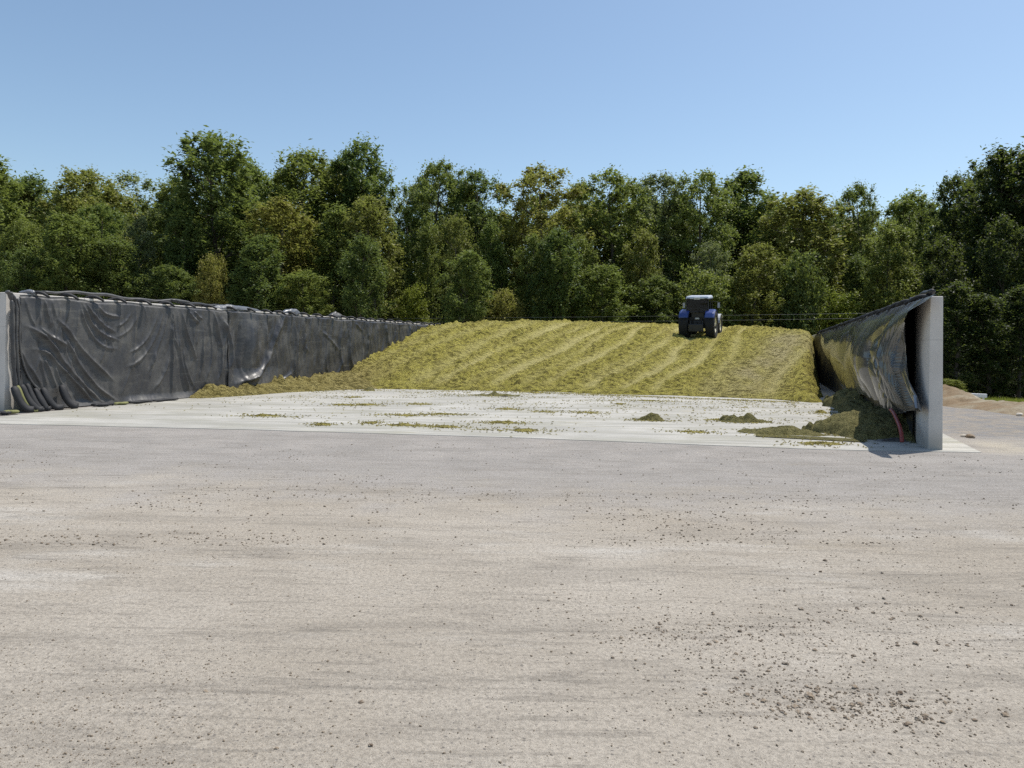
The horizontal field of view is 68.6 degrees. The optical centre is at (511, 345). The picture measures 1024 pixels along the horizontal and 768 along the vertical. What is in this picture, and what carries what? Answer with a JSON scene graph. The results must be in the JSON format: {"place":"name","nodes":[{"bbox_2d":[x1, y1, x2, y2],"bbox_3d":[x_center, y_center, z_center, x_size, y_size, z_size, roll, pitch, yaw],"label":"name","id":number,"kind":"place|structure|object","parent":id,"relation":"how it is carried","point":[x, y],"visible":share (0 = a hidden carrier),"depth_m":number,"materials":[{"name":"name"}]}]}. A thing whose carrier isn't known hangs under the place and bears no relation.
{"place":"outdoors","nodes":[
{"label":"outdoors","id":0,"kind":"place"},
{"bbox_2d":[0,383,980,452],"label":"concrete slab","id":1,"kind":"structure","parent":0,"point":[174,414],"depth_m":20.41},
{"bbox_2d":[40,387,63,409],"bbox_3d":[-12.617,1.466,20.622,0.585,0.650,0.225,1,0,-38],"label":"gravel bag","id":2,"kind":"object","parent":1,"relation":"on","point":[50,401],"visible":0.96,"depth_m":20.53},
{"bbox_2d":[59,384,78,408],"bbox_3d":[-12.463,1.446,21.108,0.493,0.711,0.237,1,0,-27],"label":"gravel bag","id":3,"kind":"object","parent":1,"relation":"on","point":[66,398],"visible":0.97,"depth_m":21.02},
{"bbox_2d":[0,292,430,411],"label":"silage wall","id":4,"kind":"structure","parent":1,"relation":"on","point":[7,401],"depth_m":19.76,"materials":[{"name":"concrete"}]},
{"bbox_2d":[43,290,189,302],"bbox_3d":[-12.170,-1.515,23.443,0.243,0.173,5.602,1,0,19],"label":"sheet roll","id":5,"kind":"object","parent":4,"relation":"on","point":[89,293],"visible":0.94,"depth_m":22.83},
{"bbox_2d":[5,290,234,406],"bbox_3d":[-11.771,0.169,23.797,0.226,3.191,8.954,1,0,19],"label":"plastic sheet","id":6,"kind":"object","parent":4,"relation":"hanging from","point":[86,352],"visible":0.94,"depth_m":22.95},
{"bbox_2d":[227,310,429,387],"bbox_3d":[-6.795,0.285,37.841,0.583,3.133,21.645,1,0,19],"label":"plastic sheet","id":7,"kind":"object","parent":4,"relation":"hanging from","point":[268,347],"visible":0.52,"depth_m":31.88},
{"bbox_2d":[72,388,883,447],"bbox_3d":[-0.072,1.968,24.167,21.080,0.032,16.600,1,0,18],"label":"loose silage","id":8,"kind":"object","parent":1,"relation":"on","point":[499,430],"visible":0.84,"depth_m":23.37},
{"bbox_2d":[188,318,822,402],"bbox_3d":[8.075,0.081,48.000,21.930,4.420,54.670,1,0,19],"label":"silage heap","id":9,"kind":"object","parent":1,"relation":"on","point":[654,358],"visible":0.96,"depth_m":37.66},
{"bbox_2d":[678,295,722,337],"bbox_3d":[13.448,-2.085,53.255,2.603,2.978,4.717,1,6,24],"label":"tractor","id":10,"kind":"object","parent":9,"relation":"on","point":[699,313],"visible":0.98,"depth_m":51.69,"materials":[{"name":"blue metal"}]},
{"bbox_2d":[718,413,771,422],"bbox_3d":[6.427,1.986,20.672,1.466,0.292,0.680,1,0,0],"label":"silage clump","id":11,"kind":"object","parent":1,"relation":"on","point":[748,418],"visible":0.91,"depth_m":20.57,"materials":[{"name":"green plant"}]},
{"bbox_2d":[737,425,838,435],"bbox_3d":[6.529,2.024,18.063,2.463,0.220,1.034,1,0,6],"label":"silage clump","id":12,"kind":"object","parent":1,"relation":"on","point":[786,430],"visible":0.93,"depth_m":17.79,"materials":[{"name":"green plant"}]},
{"bbox_2d":[756,388,916,444],"bbox_3d":[9.254,1.884,22.748,3.360,0.879,12.950,1,0,19],"label":"silage heap","id":13,"kind":"object","parent":1,"relation":"on","point":[857,417],"visible":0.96,"depth_m":17.88,"materials":[{"name":"green plant"}]},
{"bbox_2d":[812,296,942,449],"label":"silage wall","id":14,"kind":"structure","parent":1,"relation":"on","point":[928,418],"depth_m":15.50,"materials":[{"name":"concrete"}]},
{"bbox_2d":[814,307,915,432],"bbox_3d":[15.217,0.686,35.049,0.088,3.100,38.610,1,0,19],"label":"plastic sheet","id":15,"kind":"object","parent":14,"relation":"hanging from","point":[828,377],"visible":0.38,"depth_m":22.56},
{"bbox_2d":[821,295,932,414],"bbox_3d":[13.298,0.567,30.392,0.783,3.040,32.371,1,0,19],"label":"plastic sheet","id":16,"kind":"object","parent":14,"relation":"hanging from","point":[866,356],"visible":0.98,"depth_m":20.29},
{"bbox_2d":[0,396,1023,767],"bbox_3d":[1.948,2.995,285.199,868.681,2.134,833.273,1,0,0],"label":"ground","id":17,"kind":"structure","parent":0,"point":[146,614],"depth_m":5.91,"materials":[{"name":"concrete"}]},
{"bbox_2d":[11,386,33,412],"bbox_3d":[-12.903,1.425,19.802,0.541,0.736,0.230,1,0,-33],"label":"gravel bag","id":18,"kind":"object","parent":17,"relation":"on","point":[20,401],"visible":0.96,"depth_m":19.71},
{"bbox_2d":[0,154,46,288],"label":"deciduous tree","id":19,"kind":"object","parent":17,"relation":"on","point":[12,210],"visible":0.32,"depth_m":79.51,"materials":[{"name":"green plant"}]},
{"bbox_2d":[0,216,50,291],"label":"deciduous tree","id":20,"kind":"object","parent":17,"relation":"on","point":[10,240],"visible":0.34,"depth_m":75.61,"materials":[{"name":"green plant"}]},
{"bbox_2d":[0,245,50,294],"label":"shrub","id":21,"kind":"object","parent":17,"relation":"on","point":[24,256],"visible":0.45,"depth_m":69.10,"materials":[{"name":"green plant"}]},
{"bbox_2d":[0,177,56,271],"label":"deciduous tree","id":22,"kind":"object","parent":17,"relation":"on","point":[25,196],"visible":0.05,"depth_m":91.80,"materials":[{"name":"green plant"}]},
{"bbox_2d":[20,384,43,411],"bbox_3d":[-12.825,1.407,20.035,0.576,0.755,0.226,1,0,-35],"label":"gravel bag","id":23,"kind":"object","parent":17,"relation":"on","point":[29,400],"visible":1,"depth_m":19.95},
{"bbox_2d":[0,168,64,290],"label":"deciduous tree","id":24,"kind":"object","parent":17,"relation":"on","point":[31,182],"visible":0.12,"depth_m":90.87,"materials":[{"name":"green plant"}]},
{"bbox_2d":[13,206,107,298],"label":"shrub","id":25,"kind":"object","parent":17,"relation":"on","point":[81,237],"visible":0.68,"depth_m":69.55,"materials":[{"name":"green plant"}]},
{"bbox_2d":[22,165,147,298],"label":"deciduous tree","id":26,"kind":"object","parent":17,"relation":"on","point":[86,178],"visible":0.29,"depth_m":83.81,"materials":[{"name":"green plant"}]},
{"bbox_2d":[61,199,147,298],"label":"deciduous tree","id":27,"kind":"object","parent":17,"relation":"on","point":[113,229],"visible":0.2,"depth_m":75.64,"materials":[{"name":"green plant"}]},
{"bbox_2d":[71,233,148,301],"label":"shrub","id":28,"kind":"object","parent":17,"relation":"on","point":[110,245],"visible":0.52,"depth_m":70.50,"materials":[{"name":"green plant"}]},
{"bbox_2d":[96,200,161,298],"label":"deciduous tree","id":29,"kind":"object","parent":17,"relation":"on","point":[129,216],"visible":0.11,"depth_m":89.84,"materials":[{"name":"green plant"}]},
{"bbox_2d":[113,213,157,302],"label":"deciduous tree","id":30,"kind":"object","parent":17,"relation":"on","point":[146,235],"visible":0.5,"depth_m":75.52,"materials":[{"name":"green plant"}]},
{"bbox_2d":[103,169,167,298],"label":"deciduous tree","id":31,"kind":"object","parent":17,"relation":"on","point":[128,178],"visible":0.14,"depth_m":98.33,"materials":[{"name":"green plant"}]},
{"bbox_2d":[128,263,205,306],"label":"shrub","id":32,"kind":"object","parent":17,"relation":"on","point":[159,284],"visible":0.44,"depth_m":70.24,"materials":[{"name":"green plant"}]},
{"bbox_2d":[136,171,211,304],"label":"deciduous tree","id":33,"kind":"object","parent":17,"relation":"on","point":[164,191],"visible":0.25,"depth_m":87.35,"materials":[{"name":"green plant"}]},
{"bbox_2d":[151,208,212,305],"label":"deciduous tree","id":34,"kind":"object","parent":17,"relation":"on","point":[182,260],"visible":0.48,"depth_m":74.32,"materials":[{"name":"green plant"}]},
{"bbox_2d":[191,248,230,307],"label":"shrub","id":35,"kind":"object","parent":17,"relation":"on","point":[212,286],"visible":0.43,"depth_m":70.95,"materials":[{"name":"green plant"}]},
{"bbox_2d":[152,125,277,307],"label":"deciduous tree","id":36,"kind":"object","parent":17,"relation":"on","point":[213,166],"visible":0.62,"depth_m":76.90,"materials":[{"name":"green plant"}]},
{"bbox_2d":[189,176,241,300],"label":"deciduous tree","id":37,"kind":"object","parent":17,"relation":"on","point":[199,186],"visible":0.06,"depth_m":90.05,"materials":[{"name":"green plant"}]},
{"bbox_2d":[220,153,286,302],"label":"deciduous tree","id":38,"kind":"object","parent":17,"relation":"on","point":[263,189],"visible":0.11,"depth_m":88.87,"materials":[{"name":"green plant"}]},
{"bbox_2d":[224,228,295,312],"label":"shrub","id":39,"kind":"object","parent":17,"relation":"on","point":[245,275],"visible":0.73,"depth_m":69.90,"materials":[{"name":"green plant"}]},
{"bbox_2d":[224,190,324,313],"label":"deciduous tree","id":40,"kind":"object","parent":17,"relation":"on","point":[273,219],"visible":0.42,"depth_m":75.72,"materials":[{"name":"green plant"}]},
{"bbox_2d":[269,268,335,315],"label":"shrub","id":41,"kind":"object","parent":17,"relation":"on","point":[305,304],"visible":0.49,"depth_m":69.66,"materials":[{"name":"green plant"}]},
{"bbox_2d":[254,138,352,315],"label":"deciduous tree","id":42,"kind":"object","parent":17,"relation":"on","point":[295,171],"visible":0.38,"depth_m":84.98,"materials":[{"name":"green plant"}]},
{"bbox_2d":[287,161,346,315],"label":"deciduous tree","id":43,"kind":"object","parent":17,"relation":"on","point":[338,189],"visible":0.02,"depth_m":90.53,"materials":[{"name":"green plant"}]},
{"bbox_2d":[303,201,357,317],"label":"deciduous tree","id":44,"kind":"object","parent":17,"relation":"on","point":[331,241],"visible":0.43,"depth_m":76.36,"materials":[{"name":"green plant"}]},
{"bbox_2d":[303,131,414,317],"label":"deciduous tree","id":45,"kind":"object","parent":17,"relation":"on","point":[354,164],"visible":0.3,"depth_m":87.69,"materials":[{"name":"green plant"}]},
{"bbox_2d":[333,230,394,319],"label":"shrub","id":46,"kind":"object","parent":17,"relation":"on","point":[360,298],"visible":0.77,"depth_m":69.89,"materials":[{"name":"green plant"}]},
{"bbox_2d":[331,190,408,320],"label":"deciduous tree","id":47,"kind":"object","parent":17,"relation":"on","point":[368,211],"visible":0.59,"depth_m":76.72,"materials":[{"name":"green plant"}]},
{"bbox_2d":[334,166,407,320],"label":"deciduous tree","id":48,"kind":"object","parent":17,"relation":"on","point":[347,186],"visible":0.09,"depth_m":87.87,"materials":[{"name":"green plant"}]},
{"bbox_2d":[386,182,433,316],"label":"deciduous tree","id":49,"kind":"object","parent":17,"relation":"on","point":[408,227],"visible":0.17,"depth_m":93.11,"materials":[{"name":"green plant"}]},
{"bbox_2d":[391,281,432,324],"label":"shrub","id":50,"kind":"object","parent":17,"relation":"on","point":[413,310],"visible":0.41,"depth_m":72.37,"materials":[{"name":"green plant"}]},
{"bbox_2d":[392,176,446,315],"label":"deciduous tree","id":51,"kind":"object","parent":17,"relation":"on","point":[400,221],"visible":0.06,"depth_m":95.78,"materials":[{"name":"green plant"}]},
{"bbox_2d":[411,221,444,322],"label":"deciduous tree","id":52,"kind":"object","parent":17,"relation":"on","point":[426,272],"visible":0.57,"depth_m":78.69,"materials":[{"name":"green plant"}]},
{"bbox_2d":[393,155,483,323],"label":"deciduous tree","id":53,"kind":"object","parent":17,"relation":"on","point":[427,196],"visible":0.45,"depth_m":85.13,"materials":[{"name":"green plant"}]},
{"bbox_2d":[429,213,482,321],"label":"deciduous tree","id":54,"kind":"object","parent":17,"relation":"on","point":[459,242],"visible":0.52,"depth_m":76.32,"materials":[{"name":"green plant"}]},
{"bbox_2d":[424,177,488,322],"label":"deciduous tree","id":55,"kind":"object","parent":17,"relation":"on","point":[471,198],"visible":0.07,"depth_m":87.53,"materials":[{"name":"green plant"}]},
{"bbox_2d":[433,244,498,322],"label":"shrub","id":56,"kind":"object","parent":17,"relation":"on","point":[472,269],"visible":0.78,"depth_m":69.06,"materials":[{"name":"green plant"}]},
{"bbox_2d":[437,164,517,322],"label":"deciduous tree","id":57,"kind":"object","parent":17,"relation":"on","point":[475,176],"visible":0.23,"depth_m":85.71,"materials":[{"name":"green plant"}]},
{"bbox_2d":[477,217,515,320],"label":"deciduous tree","id":58,"kind":"object","parent":17,"relation":"on","point":[496,263],"visible":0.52,"depth_m":77.27,"materials":[{"name":"green plant"}]},
{"bbox_2d":[479,287,528,321],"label":"shrub","id":59,"kind":"object","parent":17,"relation":"on","point":[505,311],"visible":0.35,"depth_m":70.88,"materials":[{"name":"green plant"}]},
{"bbox_2d":[481,207,535,317],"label":"deciduous tree","id":60,"kind":"object","parent":17,"relation":"on","point":[509,246],"visible":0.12,"depth_m":85.78,"materials":[{"name":"green plant"}]},
{"bbox_2d":[510,232,553,319],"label":"deciduous tree","id":61,"kind":"object","parent":17,"relation":"on","point":[533,241],"visible":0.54,"depth_m":74.59,"materials":[{"name":"green plant"}]},
{"bbox_2d":[490,160,600,319],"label":"deciduous tree","id":62,"kind":"object","parent":17,"relation":"on","point":[531,179],"visible":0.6,"depth_m":80.40,"materials":[{"name":"green plant"}]},
{"bbox_2d":[521,222,590,321],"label":"shrub","id":63,"kind":"object","parent":17,"relation":"on","point":[552,240],"visible":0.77,"depth_m":71.48,"materials":[{"name":"green plant"}]},
{"bbox_2d":[539,266,573,320],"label":"shrub","id":64,"kind":"object","parent":17,"relation":"on","point":[557,277],"visible":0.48,"depth_m":71.16,"materials":[{"name":"green plant"}]},
{"bbox_2d":[548,199,599,321],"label":"deciduous tree","id":65,"kind":"object","parent":17,"relation":"on","point":[573,230],"visible":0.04,"depth_m":86.81,"materials":[{"name":"green plant"}]},
{"bbox_2d":[563,233,604,321],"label":"deciduous tree","id":66,"kind":"object","parent":17,"relation":"on","point":[583,241],"visible":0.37,"depth_m":76.28,"materials":[{"name":"green plant"}]},
{"bbox_2d":[558,179,616,305],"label":"deciduous tree","id":67,"kind":"object","parent":17,"relation":"on","point":[592,198],"visible":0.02,"depth_m":95.33,"materials":[{"name":"green plant"}]},
{"bbox_2d":[551,204,636,322],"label":"deciduous tree","id":68,"kind":"object","parent":17,"relation":"on","point":[604,255],"visible":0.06,"depth_m":90.15,"materials":[{"name":"green plant"}]},
{"bbox_2d":[568,263,645,322],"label":"shrub","id":69,"kind":"object","parent":17,"relation":"on","point":[594,283],"visible":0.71,"depth_m":71.01,"materials":[{"name":"green plant"}]},
{"bbox_2d":[566,163,664,320],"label":"deciduous tree","id":70,"kind":"object","parent":17,"relation":"on","point":[613,238],"visible":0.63,"depth_m":81.66,"materials":[{"name":"green plant"}]},
{"bbox_2d":[599,180,678,320],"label":"deciduous tree","id":71,"kind":"object","parent":17,"relation":"on","point":[633,199],"visible":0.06,"depth_m":89.75,"materials":[{"name":"green plant"}]},
{"bbox_2d":[620,225,668,322],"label":"deciduous tree","id":72,"kind":"object","parent":17,"relation":"on","point":[646,238],"visible":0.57,"depth_m":76.05,"materials":[{"name":"green plant"}]},
{"bbox_2d":[626,273,681,323],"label":"shrub","id":73,"kind":"object","parent":17,"relation":"on","point":[658,302],"visible":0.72,"depth_m":72.62,"materials":[{"name":"green plant"}]},
{"bbox_2d":[627,169,706,314],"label":"deciduous tree","id":74,"kind":"object","parent":17,"relation":"on","point":[666,181],"visible":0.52,"depth_m":83.93,"materials":[{"name":"green plant"}]},
{"bbox_2d":[648,208,718,314],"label":"deciduous tree","id":75,"kind":"object","parent":17,"relation":"on","point":[663,256],"visible":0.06,"depth_m":90.56,"materials":[{"name":"green plant"}]},
{"bbox_2d":[650,167,745,325],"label":"deciduous tree","id":76,"kind":"object","parent":17,"relation":"on","point":[717,204],"visible":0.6,"depth_m":81.38,"materials":[{"name":"green plant"}]},
{"bbox_2d":[664,262,744,326],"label":"shrub","id":77,"kind":"object","parent":17,"relation":"on","point":[714,290],"visible":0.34,"depth_m":71.09,"materials":[{"name":"green plant"}]},
{"bbox_2d":[688,237,736,323],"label":"deciduous tree","id":78,"kind":"object","parent":17,"relation":"on","point":[715,263],"visible":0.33,"depth_m":75.66,"materials":[{"name":"green plant"}]},
{"bbox_2d":[698,164,779,325],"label":"deciduous tree","id":79,"kind":"object","parent":17,"relation":"on","point":[745,177],"visible":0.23,"depth_m":88.95,"materials":[{"name":"green plant"}]},
{"bbox_2d":[717,200,762,325],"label":"deciduous tree","id":80,"kind":"object","parent":17,"relation":"on","point":[737,246],"visible":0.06,"depth_m":89.66,"materials":[{"name":"green plant"}]},
{"bbox_2d":[724,237,785,326],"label":"shrub","id":81,"kind":"object","parent":17,"relation":"on","point":[755,263],"visible":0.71,"depth_m":70.99,"materials":[{"name":"green plant"}]},
{"bbox_2d":[735,186,794,320],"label":"deciduous tree","id":82,"kind":"object","parent":17,"relation":"on","point":[756,208],"visible":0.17,"depth_m":84.65,"materials":[{"name":"green plant"}]},
{"bbox_2d":[741,249,808,328],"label":"deciduous tree","id":83,"kind":"object","parent":17,"relation":"on","point":[775,255],"visible":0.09,"depth_m":75.94,"materials":[{"name":"green plant"}]},
{"bbox_2d":[763,243,832,335],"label":"shrub","id":84,"kind":"object","parent":17,"relation":"on","point":[798,296],"visible":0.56,"depth_m":71.49,"materials":[{"name":"green plant"}]},
{"bbox_2d":[751,182,872,334],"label":"deciduous tree","id":85,"kind":"object","parent":17,"relation":"on","point":[812,209],"visible":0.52,"depth_m":78.94,"materials":[{"name":"green plant"}]},
{"bbox_2d":[791,201,844,321],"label":"deciduous tree","id":86,"kind":"object","parent":17,"relation":"on","point":[820,258],"visible":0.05,"depth_m":95.49,"materials":[{"name":"green plant"}]},
{"bbox_2d":[811,284,864,333],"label":"shrub","id":87,"kind":"object","parent":17,"relation":"on","point":[828,317],"visible":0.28,"depth_m":69.51,"materials":[{"name":"green plant"}]},
{"bbox_2d":[815,191,866,298],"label":"deciduous tree","id":88,"kind":"object","parent":17,"relation":"on","point":[843,203],"visible":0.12,"depth_m":91.10,"materials":[{"name":"green plant"}]},
{"bbox_2d":[826,179,892,310],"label":"deciduous tree","id":89,"kind":"object","parent":17,"relation":"on","point":[866,217],"visible":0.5,"depth_m":82.28,"materials":[{"name":"green plant"}]},
{"bbox_2d":[841,254,877,315],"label":"deciduous tree","id":90,"kind":"object","parent":17,"relation":"on","point":[855,284],"visible":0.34,"depth_m":76.02,"materials":[{"name":"green plant"}]},
{"bbox_2d":[854,217,924,314],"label":"shrub","id":91,"kind":"object","parent":17,"relation":"on","point":[875,274],"visible":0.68,"depth_m":70.16,"materials":[{"name":"green plant"}]},
{"bbox_2d":[881,247,923,307],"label":"deciduous tree","id":92,"kind":"object","parent":17,"relation":"on","point":[910,266],"visible":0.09,"depth_m":75.67,"materials":[{"name":"green plant"}]},
{"bbox_2d":[870,181,948,301],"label":"deciduous tree","id":93,"kind":"object","parent":17,"relation":"on","point":[906,204],"visible":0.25,"depth_m":83.17,"materials":[{"name":"green plant"}]},
{"bbox_2d":[915,231,980,380],"bbox_3d":[36.776,-2.708,64.073,5.692,14.499,5.927,1,0,30],"label":"deciduous tree","id":94,"kind":"object","parent":17,"relation":"on","point":[936,252],"visible":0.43,"depth_m":63.76,"materials":[{"name":"green plant"}]},
{"bbox_2d":[912,167,994,322],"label":"deciduous tree","id":95,"kind":"object","parent":17,"relation":"on","point":[951,190],"visible":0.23,"depth_m":74.06,"materials":[{"name":"green plant"}]},
{"bbox_2d":[936,279,994,391],"bbox_3d":[30.406,-0.456,51.052,4.415,8.262,4.360,1,0,40],"label":"shrub","id":96,"kind":"object","parent":17,"relation":"on","point":[956,290],"visible":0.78,"depth_m":50.92,"materials":[{"name":"green plant"}]},
{"bbox_2d":[942,162,1016,326],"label":"deciduous tree","id":97,"kind":"object","parent":17,"relation":"on","point":[970,179],"visible":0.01,"depth_m":88.60,"materials":[{"name":"green plant"}]},
{"bbox_2d":[938,137,1023,345],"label":"deciduous tree","id":98,"kind":"object","parent":17,"relation":"on","point":[994,160],"visible":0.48,"depth_m":68.30,"materials":[{"name":"green plant"}]},
{"bbox_2d":[943,384,1023,416],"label":"dirt bank","id":99,"kind":"structure","parent":17,"relation":"on","point":[954,397],"depth_m":27.56,"materials":[{"name":"beige soil"}]},
{"bbox_2d":[959,292,1016,398],"bbox_3d":[32.158,0.074,51.108,3.885,7.420,4.696,1,0,34],"label":"shrub","id":100,"kind":"object","parent":17,"relation":"on","point":[988,367],"visible":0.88,"depth_m":50.68,"materials":[{"name":"green plant"}]},
{"bbox_2d":[959,334,1023,398],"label":"shrub","id":101,"kind":"object","parent":17,"relation":"on","point":[1015,391],"visible":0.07,"depth_m":60.57,"materials":[{"name":"green plant"}]},
{"bbox_2d":[967,209,1023,397],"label":"deciduous tree","id":102,"kind":"object","parent":17,"relation":"on","point":[1002,272],"visible":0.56,"depth_m":61.25,"materials":[{"name":"green plant"}]},
{"bbox_2d":[971,136,1023,340],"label":"deciduous tree","id":103,"kind":"object","parent":17,"relation":"on","point":[1012,184],"visible":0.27,"depth_m":67.60,"materials":[{"name":"green plant"}]},
{"bbox_2d":[992,285,1023,398],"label":"shrub","id":104,"kind":"object","parent":17,"relation":"on","point":[1013,297],"visible":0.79,"depth_m":51.22,"materials":[{"name":"green plant"}]},
{"bbox_2d":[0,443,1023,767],"bbox_3d":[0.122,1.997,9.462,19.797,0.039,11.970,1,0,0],"label":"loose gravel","id":105,"kind":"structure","parent":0,"point":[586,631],"depth_m":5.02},
{"bbox_2d":[0,0,1023,269],"label":"sky","id":106,"kind":"structure","parent":0,"point":[831,95],"materials":[{"name":"blue"}]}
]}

